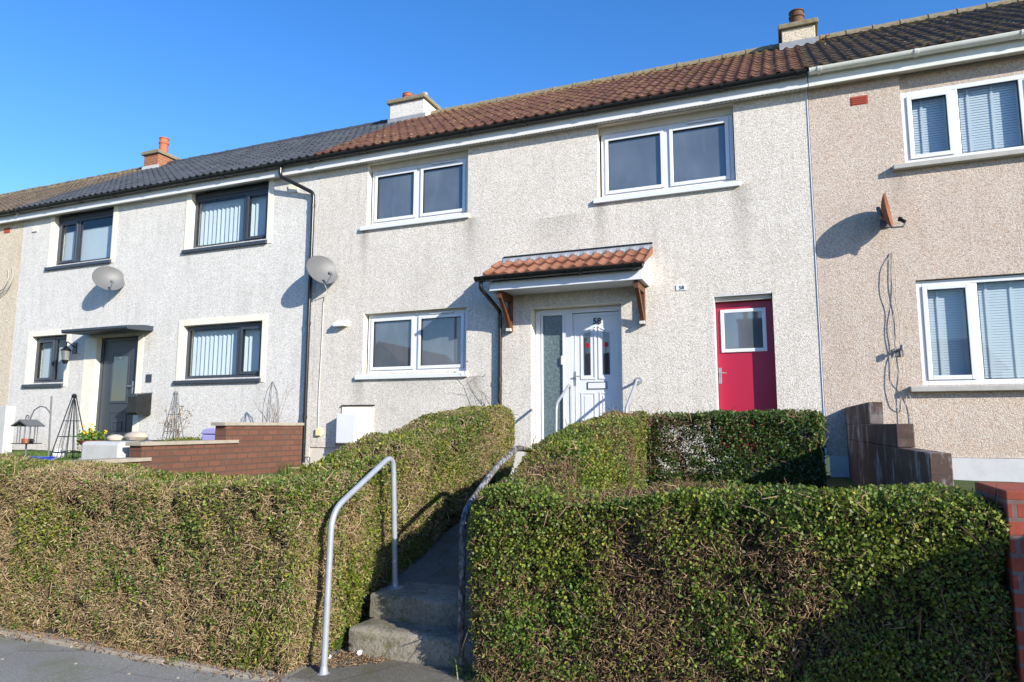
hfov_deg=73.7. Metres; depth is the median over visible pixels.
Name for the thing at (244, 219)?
window
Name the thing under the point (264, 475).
lawn grass
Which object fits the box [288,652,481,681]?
step landing
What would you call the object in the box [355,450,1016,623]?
ground
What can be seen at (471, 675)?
grass tuft
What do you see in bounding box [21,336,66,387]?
window
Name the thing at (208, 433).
storage tub
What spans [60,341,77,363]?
wall lamp
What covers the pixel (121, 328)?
canopy
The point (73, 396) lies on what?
garden obelisk
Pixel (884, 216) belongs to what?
satellite dish
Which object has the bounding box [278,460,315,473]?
grass tuft
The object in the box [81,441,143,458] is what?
stone block
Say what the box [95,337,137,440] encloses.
front door
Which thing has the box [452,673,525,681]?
grass tuft
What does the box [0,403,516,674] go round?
hedge
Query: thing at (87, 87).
sky
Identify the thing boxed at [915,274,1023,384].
window
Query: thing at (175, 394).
garden obelisk
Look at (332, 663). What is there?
leaf litter
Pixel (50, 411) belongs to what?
crook pole
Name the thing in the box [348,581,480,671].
garden steps
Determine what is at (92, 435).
flowers
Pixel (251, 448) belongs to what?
garden wall
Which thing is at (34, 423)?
bird feeder
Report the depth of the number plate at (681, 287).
9.95 m
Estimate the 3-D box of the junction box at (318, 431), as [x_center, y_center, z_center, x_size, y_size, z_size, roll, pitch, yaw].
[-3.413,1.606,12.046,0.110,0.130,0.049,-3,-8,22]
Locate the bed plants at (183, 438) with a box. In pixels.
[157,435,201,440]
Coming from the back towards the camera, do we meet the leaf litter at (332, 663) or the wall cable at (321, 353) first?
the wall cable at (321, 353)
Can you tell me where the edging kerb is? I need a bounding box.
[0,628,273,681]
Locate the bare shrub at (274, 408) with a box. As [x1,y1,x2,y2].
[253,383,292,422]
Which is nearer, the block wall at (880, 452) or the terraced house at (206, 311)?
the block wall at (880, 452)
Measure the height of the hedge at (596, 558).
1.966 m
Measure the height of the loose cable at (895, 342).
2.370 m
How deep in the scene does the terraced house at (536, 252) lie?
10.70 m
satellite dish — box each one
[92,266,124,290]
[306,255,337,283]
[876,193,906,227]
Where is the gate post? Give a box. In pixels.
[0,406,15,453]
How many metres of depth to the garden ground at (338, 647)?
5.93 m
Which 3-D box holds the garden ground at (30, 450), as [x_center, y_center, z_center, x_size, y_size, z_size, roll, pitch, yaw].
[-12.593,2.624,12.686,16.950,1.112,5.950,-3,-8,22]
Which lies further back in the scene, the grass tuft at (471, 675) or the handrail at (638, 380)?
the handrail at (638, 380)
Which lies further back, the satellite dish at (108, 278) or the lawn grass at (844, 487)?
the satellite dish at (108, 278)
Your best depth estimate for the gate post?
12.90 m
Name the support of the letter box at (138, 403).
attached to the terraced house at (206, 311)
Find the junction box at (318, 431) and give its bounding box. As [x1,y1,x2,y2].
[315,428,321,435]
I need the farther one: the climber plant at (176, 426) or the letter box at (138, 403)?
the letter box at (138, 403)
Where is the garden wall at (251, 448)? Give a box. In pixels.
[63,422,303,476]
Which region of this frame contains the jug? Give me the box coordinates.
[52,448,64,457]
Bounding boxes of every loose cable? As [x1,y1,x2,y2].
[0,266,13,295]
[883,252,912,423]
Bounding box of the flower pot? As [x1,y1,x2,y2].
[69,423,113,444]
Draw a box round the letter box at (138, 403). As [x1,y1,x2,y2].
[126,392,152,414]
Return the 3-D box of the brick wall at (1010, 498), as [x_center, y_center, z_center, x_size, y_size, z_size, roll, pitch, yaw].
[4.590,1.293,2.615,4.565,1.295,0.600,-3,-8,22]
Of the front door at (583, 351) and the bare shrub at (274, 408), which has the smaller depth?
the front door at (583, 351)
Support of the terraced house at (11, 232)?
on the garden ground at (30, 450)
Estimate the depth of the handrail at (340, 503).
4.62 m
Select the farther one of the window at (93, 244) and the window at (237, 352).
the window at (93, 244)
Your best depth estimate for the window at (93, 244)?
15.23 m
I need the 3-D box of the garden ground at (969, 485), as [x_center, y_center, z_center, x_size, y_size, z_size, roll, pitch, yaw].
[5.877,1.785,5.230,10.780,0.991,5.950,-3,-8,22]
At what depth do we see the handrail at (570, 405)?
9.81 m
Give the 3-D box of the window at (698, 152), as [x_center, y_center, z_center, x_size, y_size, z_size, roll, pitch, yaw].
[2.300,-2.735,10.340,2.160,1.145,0.225,-3,-8,22]
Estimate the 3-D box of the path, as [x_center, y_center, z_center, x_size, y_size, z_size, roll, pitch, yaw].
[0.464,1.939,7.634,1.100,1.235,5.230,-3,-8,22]
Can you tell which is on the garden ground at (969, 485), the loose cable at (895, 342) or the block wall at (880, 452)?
the block wall at (880, 452)
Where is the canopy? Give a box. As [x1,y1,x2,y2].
[61,325,153,334]
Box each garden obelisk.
[50,394,82,459]
[162,391,182,439]
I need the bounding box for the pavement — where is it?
[0,625,493,681]
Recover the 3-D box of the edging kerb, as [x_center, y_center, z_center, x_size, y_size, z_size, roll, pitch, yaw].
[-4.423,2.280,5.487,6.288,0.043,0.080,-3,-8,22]
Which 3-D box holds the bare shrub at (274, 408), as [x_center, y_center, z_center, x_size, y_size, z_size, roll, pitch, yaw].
[-4.142,1.207,11.827,0.733,1.031,0.371,-3,-8,22]
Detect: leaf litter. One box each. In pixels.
[0,622,289,681]
[312,649,390,668]
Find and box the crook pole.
[25,396,52,455]
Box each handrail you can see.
[317,456,402,675]
[454,445,530,675]
[555,384,571,431]
[625,377,641,412]
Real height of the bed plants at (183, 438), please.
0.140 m
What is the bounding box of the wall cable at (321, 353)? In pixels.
[318,284,327,419]
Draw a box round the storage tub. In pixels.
[201,428,214,439]
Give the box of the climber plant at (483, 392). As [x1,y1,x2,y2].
[464,360,505,405]
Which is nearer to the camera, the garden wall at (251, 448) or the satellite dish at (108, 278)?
the garden wall at (251, 448)
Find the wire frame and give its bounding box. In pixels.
[262,381,278,422]
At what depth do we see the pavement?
4.53 m
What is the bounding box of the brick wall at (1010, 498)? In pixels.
[975,482,1023,681]
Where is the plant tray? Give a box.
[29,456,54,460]
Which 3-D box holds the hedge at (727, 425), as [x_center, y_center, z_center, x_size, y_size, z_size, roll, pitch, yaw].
[2.378,1.250,7.341,2.059,1.139,0.806,-3,-8,22]
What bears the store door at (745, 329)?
in the terraced house at (536, 252)
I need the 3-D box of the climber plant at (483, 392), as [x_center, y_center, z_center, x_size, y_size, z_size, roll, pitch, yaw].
[-0.641,1.009,10.909,1.452,1.491,0.426,-3,-8,24]
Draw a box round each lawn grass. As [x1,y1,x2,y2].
[251,472,287,478]
[671,482,968,516]
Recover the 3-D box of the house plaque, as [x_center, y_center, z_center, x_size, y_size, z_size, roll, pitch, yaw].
[-7.332,0.751,13.777,0.150,0.160,0.014,-3,-8,22]
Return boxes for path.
[385,464,646,586]
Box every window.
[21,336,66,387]
[44,213,112,270]
[172,323,261,383]
[181,188,268,253]
[355,309,467,379]
[360,157,469,230]
[593,115,739,203]
[900,74,1023,162]
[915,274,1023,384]
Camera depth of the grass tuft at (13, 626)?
5.35 m
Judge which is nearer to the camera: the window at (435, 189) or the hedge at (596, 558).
the hedge at (596, 558)
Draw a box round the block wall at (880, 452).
[845,402,954,512]
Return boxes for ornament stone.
[107,434,123,440]
[124,431,147,440]
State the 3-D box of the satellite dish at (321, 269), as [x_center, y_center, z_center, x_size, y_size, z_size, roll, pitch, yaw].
[-3.333,-1.265,12.143,0.484,0.532,0.508,-1,-7,6]
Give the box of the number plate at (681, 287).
[676,284,686,290]
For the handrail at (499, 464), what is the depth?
4.49 m
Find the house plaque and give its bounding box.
[145,374,151,381]
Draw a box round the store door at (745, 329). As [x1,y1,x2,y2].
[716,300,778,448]
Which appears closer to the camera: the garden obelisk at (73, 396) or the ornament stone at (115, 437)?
the ornament stone at (115, 437)
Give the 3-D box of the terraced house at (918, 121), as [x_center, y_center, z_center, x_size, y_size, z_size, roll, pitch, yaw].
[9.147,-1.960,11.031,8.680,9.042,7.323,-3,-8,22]
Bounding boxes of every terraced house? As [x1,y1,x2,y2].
[0,166,143,405]
[7,119,400,465]
[310,44,826,473]
[778,0,1023,481]
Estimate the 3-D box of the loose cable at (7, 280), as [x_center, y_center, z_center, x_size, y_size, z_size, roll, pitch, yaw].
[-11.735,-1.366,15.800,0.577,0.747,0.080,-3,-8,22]
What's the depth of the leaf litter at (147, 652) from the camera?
4.73 m
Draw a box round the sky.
[0,0,1000,193]
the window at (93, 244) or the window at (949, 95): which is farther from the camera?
the window at (93, 244)
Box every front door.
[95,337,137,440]
[535,305,622,442]
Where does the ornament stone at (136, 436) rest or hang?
on the stone block
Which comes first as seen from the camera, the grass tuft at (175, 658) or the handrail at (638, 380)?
the grass tuft at (175, 658)
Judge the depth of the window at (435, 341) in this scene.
11.63 m
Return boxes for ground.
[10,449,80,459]
[250,470,509,649]
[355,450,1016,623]
[490,471,1023,669]
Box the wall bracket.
[894,345,904,355]
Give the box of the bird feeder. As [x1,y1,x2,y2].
[11,419,44,454]
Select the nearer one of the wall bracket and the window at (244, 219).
the wall bracket
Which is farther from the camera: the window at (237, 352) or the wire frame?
the window at (237, 352)
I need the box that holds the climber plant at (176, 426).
[156,402,193,437]
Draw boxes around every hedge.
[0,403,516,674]
[462,406,1017,681]
[645,405,834,490]
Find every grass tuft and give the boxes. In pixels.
[4,620,29,630]
[164,653,186,665]
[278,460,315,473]
[447,642,482,681]
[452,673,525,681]

